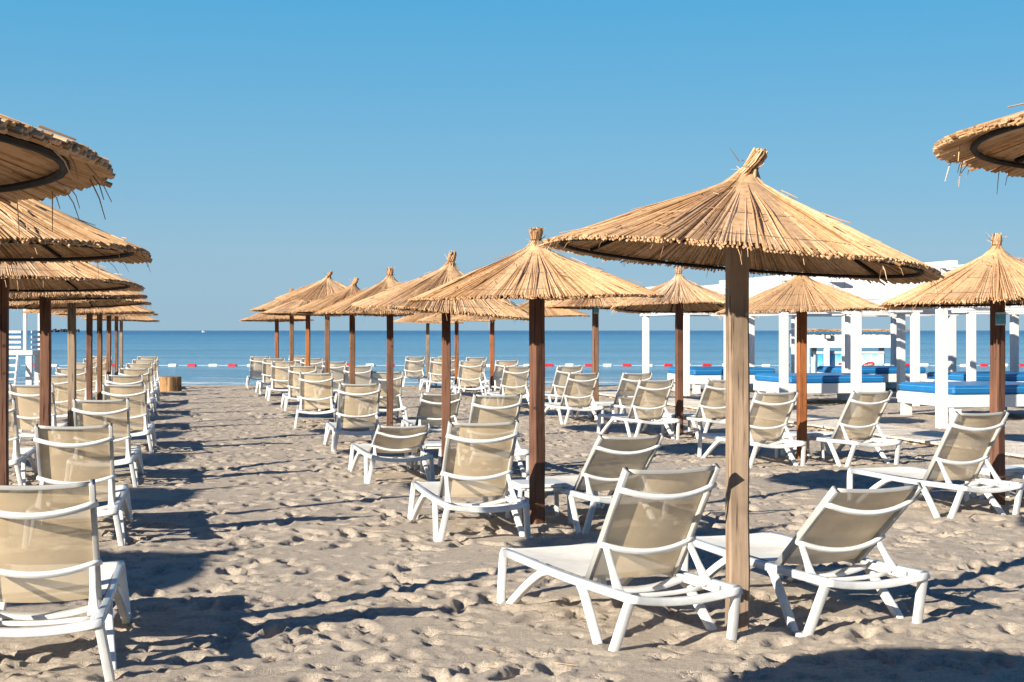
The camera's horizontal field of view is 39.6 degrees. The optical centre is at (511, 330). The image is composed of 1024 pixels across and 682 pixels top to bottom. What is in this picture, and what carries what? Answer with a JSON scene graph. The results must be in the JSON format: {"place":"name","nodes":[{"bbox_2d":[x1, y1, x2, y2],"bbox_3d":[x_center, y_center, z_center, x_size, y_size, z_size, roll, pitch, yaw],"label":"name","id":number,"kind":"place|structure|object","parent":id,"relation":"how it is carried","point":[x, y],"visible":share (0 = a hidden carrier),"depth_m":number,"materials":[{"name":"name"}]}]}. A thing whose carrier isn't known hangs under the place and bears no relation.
{"place":"outdoors","nodes":[
{"label":"outdoors","id":0,"kind":"place"},
{"bbox_2d":[0,385,1023,681],"bbox_3d":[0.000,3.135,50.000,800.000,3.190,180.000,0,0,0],"label":"sand beach","id":1,"kind":"structure","parent":0,"point":[270,503],"depth_m":9.20,"materials":[{"name":"beige sand"}]},
{"bbox_2d":[9,398,37,484],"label":"sun lounger","id":2,"kind":"object","parent":1,"relation":"on","point":[15,450],"visible":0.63,"depth_m":14.62,"materials":[{"name":"plastic"}]},
{"bbox_2d":[9,309,39,384],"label":"lifeguard tower","id":3,"kind":"structure","parent":1,"relation":"on","point":[29,354],"depth_m":40.43,"materials":[{"name":"white paint"}]},
{"bbox_2d":[9,383,66,443],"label":"sun lounger","id":4,"kind":"object","parent":1,"relation":"on","point":[26,397],"visible":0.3,"depth_m":18.62,"materials":[{"name":"fabric"}]},
{"bbox_2d":[32,374,67,431],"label":"sun lounger","id":5,"kind":"object","parent":1,"relation":"on","point":[60,382],"visible":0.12,"depth_m":22.71,"materials":[{"name":"fabric"}]},
{"bbox_2d":[0,114,115,235],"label":"straw umbrella","id":6,"kind":"object","parent":1,"relation":"on","point":[37,164],"visible":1,"depth_m":2.79,"materials":[{"name":"beige wicker"}]},
{"bbox_2d":[0,479,130,681],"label":"sun lounger","id":7,"kind":"object","parent":1,"relation":"on","point":[49,544],"visible":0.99,"depth_m":6.70,"materials":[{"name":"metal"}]},
{"bbox_2d":[0,257,144,484],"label":"straw umbrella","id":8,"kind":"object","parent":1,"relation":"on","point":[39,277],"visible":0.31,"depth_m":10.82,"materials":[{"name":"brown wood"}]},
{"bbox_2d":[55,367,95,399],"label":"sun lounger","id":9,"kind":"object","parent":1,"relation":"on","point":[80,383],"visible":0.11,"depth_m":26.92,"materials":[{"name":"fabric"}]},
{"bbox_2d":[0,199,152,277],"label":"straw umbrella","id":10,"kind":"object","parent":1,"relation":"on","point":[69,238],"visible":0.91,"depth_m":6.48,"materials":[{"name":"beige wicker"}]},
{"bbox_2d":[9,289,147,425],"bbox_3d":[-4.927,0.504,14.988,2.130,2.892,2.109,0,0,0],"label":"straw umbrella","id":11,"kind":"object","parent":1,"relation":"on","point":[45,363],"visible":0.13,"depth_m":14.95,"materials":[{"name":"beige wicker"}]},
{"bbox_2d":[9,299,151,426],"bbox_3d":[-5.897,0.521,19.111,2.080,2.859,2.101,0,0,0],"label":"straw umbrella","id":12,"kind":"object","parent":1,"relation":"on","point":[71,313],"visible":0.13,"depth_m":19.05,"materials":[{"name":"brown wood"}]},
{"bbox_2d":[33,423,132,545],"bbox_3d":[-3.375,1.170,11.140,0.726,0.968,1.674,0,0,-13],"label":"sun lounger","id":13,"kind":"object","parent":1,"relation":"on","point":[74,454],"visible":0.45,"depth_m":10.64,"materials":[{"name":"fabric"}]},
{"bbox_2d":[76,362,96,392],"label":"sun lounger","id":14,"kind":"object","parent":1,"relation":"on","point":[80,365],"visible":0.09,"depth_m":31.29,"materials":[{"name":"fabric"}]},
{"bbox_2d":[22,305,153,399],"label":"straw umbrella","id":15,"kind":"object","parent":1,"relation":"on","point":[89,345],"visible":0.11,"depth_m":23.35,"materials":[{"name":"brown wood"}]},
{"bbox_2d":[83,358,105,383],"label":"sun lounger","id":16,"kind":"object","parent":1,"relation":"on","point":[103,370],"visible":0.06,"depth_m":35.33,"materials":[{"name":"metal"}]},
{"bbox_2d":[51,312,154,399],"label":"straw umbrella","id":17,"kind":"object","parent":1,"relation":"on","point":[99,357],"visible":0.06,"depth_m":27.46,"materials":[{"name":"brown wood"}]},
{"bbox_2d":[93,355,112,374],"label":"sun lounger","id":18,"kind":"object","parent":1,"relation":"on","point":[95,357],"visible":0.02,"depth_m":39.03,"materials":[{"name":"white plastic"}]},
{"bbox_2d":[72,398,143,486],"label":"sun lounger","id":19,"kind":"object","parent":1,"relation":"on","point":[116,412],"visible":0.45,"depth_m":14.58,"materials":[{"name":"fabric"}]},
{"bbox_2d":[60,313,157,383],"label":"straw umbrella","id":20,"kind":"object","parent":1,"relation":"on","point":[108,352],"visible":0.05,"depth_m":31.55,"materials":[{"name":"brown wood"}]},
{"bbox_2d":[78,314,157,374],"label":"straw umbrella","id":21,"kind":"object","parent":1,"relation":"on","point":[116,344],"visible":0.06,"depth_m":35.76,"materials":[{"name":"brown wood"}]},
{"bbox_2d":[83,315,159,367],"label":"straw umbrella","id":22,"kind":"object","parent":1,"relation":"on","point":[145,318],"visible":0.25,"depth_m":39.66,"materials":[{"name":"brown wood"}]},
{"bbox_2d":[106,374,150,428],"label":"sun lounger","id":23,"kind":"object","parent":1,"relation":"on","point":[124,379],"visible":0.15,"depth_m":22.45,"materials":[{"name":"fabric"}]},
{"bbox_2d":[102,383,156,453],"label":"sun lounger","id":24,"kind":"object","parent":1,"relation":"on","point":[136,395],"visible":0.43,"depth_m":18.57,"materials":[{"name":"fabric"}]},
{"bbox_2d":[118,367,156,416],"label":"sun lounger","id":25,"kind":"object","parent":1,"relation":"on","point":[145,372],"visible":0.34,"depth_m":26.46,"materials":[{"name":"metal"}]},
{"bbox_2d":[126,362,159,405],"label":"sun lounger","id":26,"kind":"object","parent":1,"relation":"on","point":[155,392],"visible":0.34,"depth_m":30.45,"materials":[{"name":"metal"}]},
{"bbox_2d":[132,359,159,393],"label":"sun lounger","id":27,"kind":"object","parent":1,"relation":"on","point":[155,383],"visible":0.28,"depth_m":34.43,"materials":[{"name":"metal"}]},
{"bbox_2d":[137,356,159,386],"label":"sun lounger","id":28,"kind":"object","parent":1,"relation":"on","point":[157,365],"visible":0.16,"depth_m":38.38,"materials":[{"name":"plastic"}]},
{"bbox_2d":[159,376,181,391],"bbox_3d":[-8.985,1.433,37.388,0.586,0.435,0.580,0,0,0],"label":"log stump","id":29,"kind":"object","parent":1,"relation":"on","point":[170,383],"visible":0.85,"depth_m":37.17,"materials":[{"name":"brown wood"}]},
{"bbox_2d":[246,356,270,387],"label":"sun lounger","id":30,"kind":"object","parent":1,"relation":"on","point":[256,364],"visible":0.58,"depth_m":39.67,"materials":[{"name":"fabric"}]},
{"bbox_2d":[250,288,293,360],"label":"straw umbrella","id":31,"kind":"object","parent":1,"relation":"on","point":[268,306],"visible":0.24,"depth_m":36.04,"materials":[{"name":"brown wood"}]},
{"bbox_2d":[256,358,287,393],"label":"sun lounger","id":32,"kind":"object","parent":1,"relation":"on","point":[266,370],"visible":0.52,"depth_m":35.86,"materials":[{"name":"fabric"}]},
{"bbox_2d":[239,312,313,358],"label":"straw umbrella","id":33,"kind":"object","parent":1,"relation":"on","point":[260,317],"visible":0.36,"depth_m":40.15,"materials":[{"name":"beige wood"}]},
{"bbox_2d":[265,361,299,400],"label":"sun lounger","id":34,"kind":"object","parent":1,"relation":"on","point":[279,375],"visible":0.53,"depth_m":32.39,"materials":[{"name":"fabric"}]},
{"bbox_2d":[288,355,305,365],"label":"sun lounger","id":35,"kind":"object","parent":1,"relation":"on","point":[297,359],"visible":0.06,"depth_m":39.79,"materials":[{"name":"fabric"}]},
{"bbox_2d":[281,365,320,410],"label":"sun lounger","id":36,"kind":"object","parent":1,"relation":"on","point":[293,385],"visible":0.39,"depth_m":28.24,"materials":[{"name":"fabric"}]},
{"bbox_2d":[261,300,345,365],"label":"straw umbrella","id":37,"kind":"object","parent":1,"relation":"on","point":[284,309],"visible":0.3,"depth_m":31.95,"materials":[{"name":"beige wicker"}]},
{"bbox_2d":[274,271,346,409],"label":"straw umbrella","id":38,"kind":"object","parent":1,"relation":"on","point":[327,285],"visible":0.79,"depth_m":27.62,"materials":[{"name":"beige wicker"}]},
{"bbox_2d":[300,358,322,372],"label":"sun lounger","id":39,"kind":"object","parent":1,"relation":"on","point":[316,361],"visible":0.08,"depth_m":35.90,"materials":[{"name":"plastic"}]},
{"bbox_2d":[294,372,336,427],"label":"sun lounger","id":40,"kind":"object","parent":1,"relation":"on","point":[316,390],"visible":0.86,"depth_m":23.61,"materials":[{"name":"fabric"}]},
{"bbox_2d":[322,361,346,391],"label":"sun lounger","id":41,"kind":"object","parent":1,"relation":"on","point":[337,369],"visible":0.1,"depth_m":32.28,"materials":[{"name":"fabric"}]},
{"bbox_2d":[289,277,413,383],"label":"straw umbrella","id":42,"kind":"object","parent":1,"relation":"on","point":[313,307],"visible":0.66,"depth_m":23.85,"materials":[{"name":"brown wood"}]},
{"bbox_2d":[324,382,380,451],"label":"sun lounger","id":43,"kind":"object","parent":1,"relation":"on","point":[358,406],"visible":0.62,"depth_m":18.93,"materials":[{"name":"fabric"}]},
{"bbox_2d":[334,365,372,406],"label":"sun lounger","id":44,"kind":"object","parent":1,"relation":"on","point":[362,374],"visible":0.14,"depth_m":28.28,"materials":[{"name":"fabric"}]},
{"bbox_2d":[315,267,440,425],"bbox_3d":[-1.704,0.533,19.734,2.075,2.834,2.098,0,0,0],"label":"straw umbrella","id":45,"kind":"object","parent":1,"relation":"on","point":[389,281],"visible":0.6,"depth_m":19.59,"materials":[{"name":"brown wood"}]},
{"bbox_2d":[370,371,407,419],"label":"sun lounger","id":46,"kind":"object","parent":1,"relation":"on","point":[381,377],"visible":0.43,"depth_m":24.41,"materials":[{"name":"fabric"}]},
{"bbox_2d":[348,423,434,483],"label":"sun lounger","id":47,"kind":"object","parent":1,"relation":"on","point":[405,440],"visible":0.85,"depth_m":15.04,"materials":[{"name":"plastic"}]},
{"bbox_2d":[402,356,426,386],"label":"sun lounger","id":48,"kind":"object","parent":1,"relation":"on","point":[414,366],"visible":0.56,"depth_m":40.49,"materials":[{"name":"fabric"}]},
{"bbox_2d":[414,441,440,474],"bbox_3d":[-0.847,1.455,16.200,0.474,0.362,0.442,0,0,-13],"label":"side table","id":49,"kind":"object","parent":1,"relation":"on","point":[432,445],"visible":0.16,"depth_m":15.98,"materials":[{"name":"white plastic"}]},
{"bbox_2d":[393,313,462,384],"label":"straw umbrella","id":50,"kind":"object","parent":1,"relation":"on","point":[413,319],"visible":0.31,"depth_m":41.67,"materials":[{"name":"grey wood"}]},
{"bbox_2d":[401,392,461,431],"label":"sun lounger","id":51,"kind":"object","parent":1,"relation":"on","point":[430,409],"visible":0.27,"depth_m":19.45,"materials":[{"name":"fabric"}]},
{"bbox_2d":[419,357,454,391],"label":"sun lounger","id":52,"kind":"object","parent":1,"relation":"on","point":[435,370],"visible":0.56,"depth_m":37.12,"materials":[{"name":"fabric"}]},
{"bbox_2d":[351,250,528,463],"bbox_3d":[-0.732,0.534,15.654,2.096,2.832,2.097,0,0,0],"label":"straw umbrella","id":53,"kind":"object","parent":1,"relation":"on","point":[396,297],"visible":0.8,"depth_m":15.24,"materials":[{"name":"beige wicker"}]},
{"bbox_2d":[434,356,454,385],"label":"sun lounger","id":54,"kind":"object","parent":1,"relation":"on","point":[452,367],"visible":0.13,"depth_m":41.12,"materials":[{"name":"metal"}]},
{"bbox_2d":[417,313,495,389],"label":"straw umbrella","id":55,"kind":"object","parent":1,"relation":"on","point":[434,318],"visible":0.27,"depth_m":37.74,"materials":[{"name":"beige wood"}]},
{"bbox_2d":[451,360,485,394],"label":"sun lounger","id":56,"kind":"object","parent":1,"relation":"on","point":[469,373],"visible":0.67,"depth_m":33.13,"materials":[{"name":"fabric"}]},
{"bbox_2d":[408,420,530,541],"bbox_3d":[-0.367,1.170,11.518,0.726,0.968,1.674,0,0,-13],"label":"sun lounger","id":57,"kind":"object","parent":1,"relation":"on","point":[478,459],"visible":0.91,"depth_m":11.04,"materials":[{"name":"fabric"}]},
{"bbox_2d":[454,357,489,391],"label":"sun lounger","id":58,"kind":"object","parent":1,"relation":"on","point":[483,376],"visible":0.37,"depth_m":37.30,"materials":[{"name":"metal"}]},
{"bbox_2d":[438,393,528,476],"bbox_3d":[-0.327,1.170,16.147,0.726,0.968,1.674,0,0,-15],"label":"sun lounger","id":59,"kind":"object","parent":1,"relation":"on","point":[493,408],"visible":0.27,"depth_m":15.58,"materials":[{"name":"fabric"}]},
{"bbox_2d":[451,314,523,391],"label":"straw umbrella","id":60,"kind":"object","parent":1,"relation":"on","point":[461,317],"visible":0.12,"depth_m":33.65,"materials":[{"name":"beige wood"}]},
{"bbox_2d":[481,360,522,398],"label":"sun lounger","id":61,"kind":"object","parent":1,"relation":"on","point":[498,371],"visible":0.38,"depth_m":33.44,"materials":[{"name":"metal"}]},
{"bbox_2d":[485,365,528,403],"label":"sun lounger","id":62,"kind":"object","parent":1,"relation":"on","point":[514,380],"visible":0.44,"depth_m":29.02,"materials":[{"name":"fabric"}]},
{"bbox_2d":[408,227,664,523],"bbox_3d":[0.200,0.553,11.592,2.100,2.794,2.089,0,0,0],"label":"straw umbrella","id":63,"kind":"object","parent":1,"relation":"on","point":[532,275],"visible":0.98,"depth_m":11.23,"materials":[{"name":"brown wood"}]},
{"bbox_2d":[505,479,572,523],"bbox_3d":[0.224,1.455,11.980,0.474,0.362,0.442,0,0,-14],"label":"side table","id":64,"kind":"object","parent":1,"relation":"on","point":[522,486],"visible":0.62,"depth_m":11.82,"materials":[{"name":"white plastic"}]},
{"bbox_2d":[490,300,589,321],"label":"straw umbrella","id":65,"kind":"object","parent":1,"relation":"on","point":[554,312],"visible":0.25,"depth_m":29.11,"materials":[{"name":"beige wicker"}]},
{"bbox_2d":[545,365,585,408],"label":"sun lounger","id":66,"kind":"object","parent":1,"relation":"on","point":[560,378],"visible":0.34,"depth_m":29.03,"materials":[{"name":"fabric"}]},
{"bbox_2d":[545,372,604,424],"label":"sun lounger","id":67,"kind":"object","parent":1,"relation":"on","point":[579,389],"visible":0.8,"depth_m":24.51,"materials":[{"name":"fabric"}]},
{"bbox_2d":[524,433,663,533],"bbox_3d":[0.690,1.235,11.999,0.726,0.839,1.678,0,0,-18],"label":"sun lounger","id":68,"kind":"object","parent":1,"relation":"on","point":[609,458],"visible":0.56,"depth_m":11.44,"materials":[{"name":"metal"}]},
{"bbox_2d":[545,297,648,416],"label":"straw umbrella","id":69,"kind":"object","parent":1,"relation":"on","point":[607,303],"visible":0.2,"depth_m":25.55,"materials":[{"name":"brown wood"}]},
{"bbox_2d":[588,401,619,420],"bbox_3d":[1.639,1.455,25.400,0.474,0.362,0.442,0,0,-15],"label":"side table","id":70,"kind":"object","parent":1,"relation":"on","point":[603,403],"visible":0.41,"depth_m":25.24,"materials":[{"name":"white plastic"}]},
{"bbox_2d":[497,463,742,650],"bbox_3d":[0.548,1.170,7.856,0.726,0.968,1.674,0,0,-23],"label":"sun lounger","id":71,"kind":"object","parent":1,"relation":"on","point":[651,522],"visible":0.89,"depth_m":7.41,"materials":[{"name":"plastic"}]},
{"bbox_2d":[590,372,655,422],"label":"sun lounger","id":72,"kind":"object","parent":1,"relation":"on","point":[627,387],"visible":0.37,"depth_m":24.94,"materials":[{"name":"fabric"}]},
{"bbox_2d":[597,378,680,439],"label":"sun lounger","id":73,"kind":"object","parent":1,"relation":"on","point":[650,400],"visible":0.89,"depth_m":21.08,"materials":[{"name":"fabric"}]},
{"bbox_2d":[610,267,724,434],"bbox_3d":[2.531,0.482,21.494,2.098,2.936,2.081,0,0,0],"label":"straw umbrella","id":74,"kind":"object","parent":1,"relation":"on","point":[682,294],"visible":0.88,"depth_m":21.45,"materials":[{"name":"beige plant"}]},
{"bbox_2d":[662,413,700,434],"bbox_3d":[2.593,1.455,21.800,0.474,0.362,0.442,0,0,-15],"label":"side table","id":75,"kind":"object","parent":1,"relation":"on","point":[672,415],"visible":0.55,"depth_m":21.65,"materials":[{"name":"white plastic"}]},
{"bbox_2d":[661,379,725,438],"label":"sun lounger","id":76,"kind":"object","parent":1,"relation":"on","point":[712,403],"visible":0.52,"depth_m":21.20,"materials":[{"name":"fabric"}]},
{"bbox_2d":[640,284,795,395],"bbox_3d":[5.372,0.338,36.713,3.300,2.965,3.850,0,0,-14],"label":"pergola","id":77,"kind":"object","parent":1,"relation":"on","point":[646,345],"visible":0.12,"depth_m":36.81,"materials":[{"name":"white paint"}]},
{"bbox_2d":[667,367,775,393],"bbox_3d":[5.453,1.315,37.118,2.250,0.685,1.950,0,0,-14],"label":"daybed","id":78,"kind":"object","parent":1,"relation":"on","point":[699,376],"visible":0.3,"depth_m":36.08,"materials":[{"name":"blue fabric"}]},
{"bbox_2d":[538,147,944,630],"bbox_3d":[1.182,0.492,7.543,2.086,2.916,2.134,0,0,0],"label":"straw umbrella","id":79,"kind":"object","parent":1,"relation":"on","point":[742,223],"visible":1,"depth_m":7.46,"materials":[{"name":"beige wicker"}]},
{"bbox_2d":[698,391,806,467],"bbox_3d":[2.910,1.182,17.350,0.726,0.945,1.674,0,0,-16],"label":"sun lounger","id":80,"kind":"object","parent":1,"relation":"on","point":[770,413],"visible":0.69,"depth_m":16.87,"materials":[{"name":"fabric"}]},
{"bbox_2d":[775,431,824,460],"bbox_3d":[3.588,1.455,17.750,0.474,0.362,0.442,0,0,-15],"label":"side table","id":81,"kind":"object","parent":1,"relation":"on","point":[794,434],"visible":0.38,"depth_m":17.60,"materials":[{"name":"white plastic"}]},
{"bbox_2d":[716,272,890,458],"bbox_3d":[3.558,0.563,17.373,2.112,2.773,2.096,0,0,0],"label":"straw umbrella","id":82,"kind":"object","parent":1,"relation":"on","point":[800,296],"visible":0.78,"depth_m":17.05,"materials":[{"name":"beige wicker"}]},
{"bbox_2d":[680,482,929,636],"bbox_3d":[1.659,1.235,8.317,0.726,0.839,1.678,0,0,-20],"label":"sun lounger","id":83,"kind":"object","parent":1,"relation":"on","point":[853,526],"visible":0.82,"depth_m":7.80,"materials":[{"name":"plastic"}]},
{"bbox_2d":[599,391,1023,459],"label":"boardwalk","id":84,"kind":"structure","parent":1,"relation":"on","point":[1013,449],"depth_m":21.46,"materials":[{"name":"beige wood"}]},
{"bbox_2d":[753,373,884,404],"bbox_3d":[6.803,1.315,31.618,2.250,0.685,1.950,0,0,-14],"label":"daybed","id":85,"kind":"object","parent":1,"relation":"on","point":[839,384],"visible":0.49,"depth_m":30.83,"materials":[{"name":"white paint"}]},
{"bbox_2d":[719,275,922,405],"bbox_3d":[6.722,0.338,31.213,3.300,2.965,3.850,0,0,-14],"label":"pergola","id":86,"kind":"object","parent":1,"relation":"on","point":[759,284],"visible":0.31,"depth_m":30.03,"materials":[{"name":"white paint"}]},
{"bbox_2d":[781,390,901,466],"bbox_3d":[4.035,1.182,17.537,0.726,0.945,1.674,0,0,-20],"label":"sun lounger","id":87,"kind":"object","parent":1,"relation":"on","point":[861,416],"visible":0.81,"depth_m":17.06,"materials":[{"name":"fabric"}]},
{"bbox_2d":[789,329,909,382],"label":"kiosk","id":88,"kind":"object","parent":1,"relation":"on","point":[828,357],"visible":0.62,"depth_m":44.45,"materials":[{"name":"white paint"}]},
{"bbox_2d":[816,366,926,388],"bbox_3d":[9.633,1.315,38.218,2.250,0.685,1.950,0,0,-14],"label":"daybed","id":89,"kind":"object","parent":1,"relation":"on","point":[889,373],"visible":0.32,"depth_m":37.41,"materials":[{"name":"blue fabric"}]},
{"bbox_2d":[789,298,958,387],"bbox_3d":[9.552,0.338,37.813,3.300,2.965,3.850,0,0,-14],"label":"pergola","id":90,"kind":"object","parent":1,"relation":"on","point":[951,342],"visible":0.17,"depth_m":36.74,"materials":[{"name":"white paint"}]},
{"bbox_2d":[847,410,1023,518],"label":"sun lounger","id":91,"kind":"object","parent":1,"relation":"on","point":[965,446],"visible":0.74,"depth_m":12.33,"materials":[{"name":"plastic"}]},
{"bbox_2d":[851,260,1023,428],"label":"pergola","id":92,"kind":"object","parent":1,"relation":"on","point":[878,290],"visible":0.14,"depth_m":24.60,"materials":[{"name":"white paint"}]},
{"bbox_2d":[878,233,1023,504],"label":"straw umbrella","id":93,"kind":"object","parent":1,"relation":"on","point":[992,277],"visible":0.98,"depth_m":12.65,"materials":[{"name":"beige wicker"}]},
{"bbox_2d":[995,312,1005,324],"bbox_3d":[4.376,-0.105,12.738,0.100,0.120,0.016,0,0,-8],"label":"plaque","id":94,"kind":"object","parent":93,"relation":"attached to","point":[1000,318],"visible":1,"depth_m":12.73,"materials":[{"name":"teal"}]},
{"bbox_2d":[894,310,1023,397],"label":"pergola","id":95,"kind":"object","parent":1,"relation":"on","point":[971,343],"visible":0.2,"depth_m":33.33,"materials":[{"name":"white paint"}]},
{"bbox_2d":[898,381,1023,420],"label":"daybed","id":96,"kind":"object","parent":1,"relation":"on","point":[964,394],"visible":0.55,"depth_m":25.32,"materials":[{"name":"white paint"}]},
{"bbox_2d":[926,371,1023,381],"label":"daybed","id":97,"kind":"object","parent":1,"relation":"on","point":[1013,376],"visible":0.2,"depth_m":32.00,"materials":[{"name":"blue fabric"}]},
{"bbox_2d":[932,103,1023,191],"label":"straw umbrella","id":98,"kind":"object","parent":1,"relation":"on","point":[995,145],"visible":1,"depth_m":4.08,"materials":[{"name":"beige wicker"}]},
{"bbox_2d":[964,465,1023,502],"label":"side table","id":99,"kind":"object","parent":1,"relation":"on","point":[1010,470],"visible":0.29,"depth_m":13.12,"materials":[{"name":"white plastic"}]},
{"bbox_2d":[971,464,1023,498],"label":"sun lounger","id":100,"kind":"object","parent":1,"relation":"on","point":[1019,475],"visible":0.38,"depth_m":13.17,"materials":[{"name":"plastic"}]},
{"bbox_2d":[0,0,1023,329],"label":"sky","id":101,"kind":"structure","parent":0,"point":[257,151],"materials":[{"name":"blue"}]},
{"bbox_2d":[9,330,1023,385],"bbox_3d":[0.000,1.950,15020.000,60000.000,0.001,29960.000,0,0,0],"label":"sea","id":102,"kind":"structure","parent":0,"point":[241,347],"depth_m":153.06,"materials":[{"name":"liquid"}]},
{"bbox_2d":[51,329,79,331],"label":"breakwater","id":103,"kind":"object","parent":102,"relation":"in","point":[62,330],"visible":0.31,"depth_m":1597.84,"materials":[{"name":"grey stone"}]},
{"bbox_2d":[9,378,884,384],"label":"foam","id":104,"kind":"object","parent":102,"relation":"on","point":[405,382],"visible":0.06,"depth_m":52.88,"materials":[{"name":"white"}]},
{"bbox_2d":[18,363,1023,366],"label":"swim line","id":105,"kind":"object","parent":102,"relation":"on","point":[763,365],"visible":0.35,"depth_m":76.92,"materials":[{"name":"plastic"}]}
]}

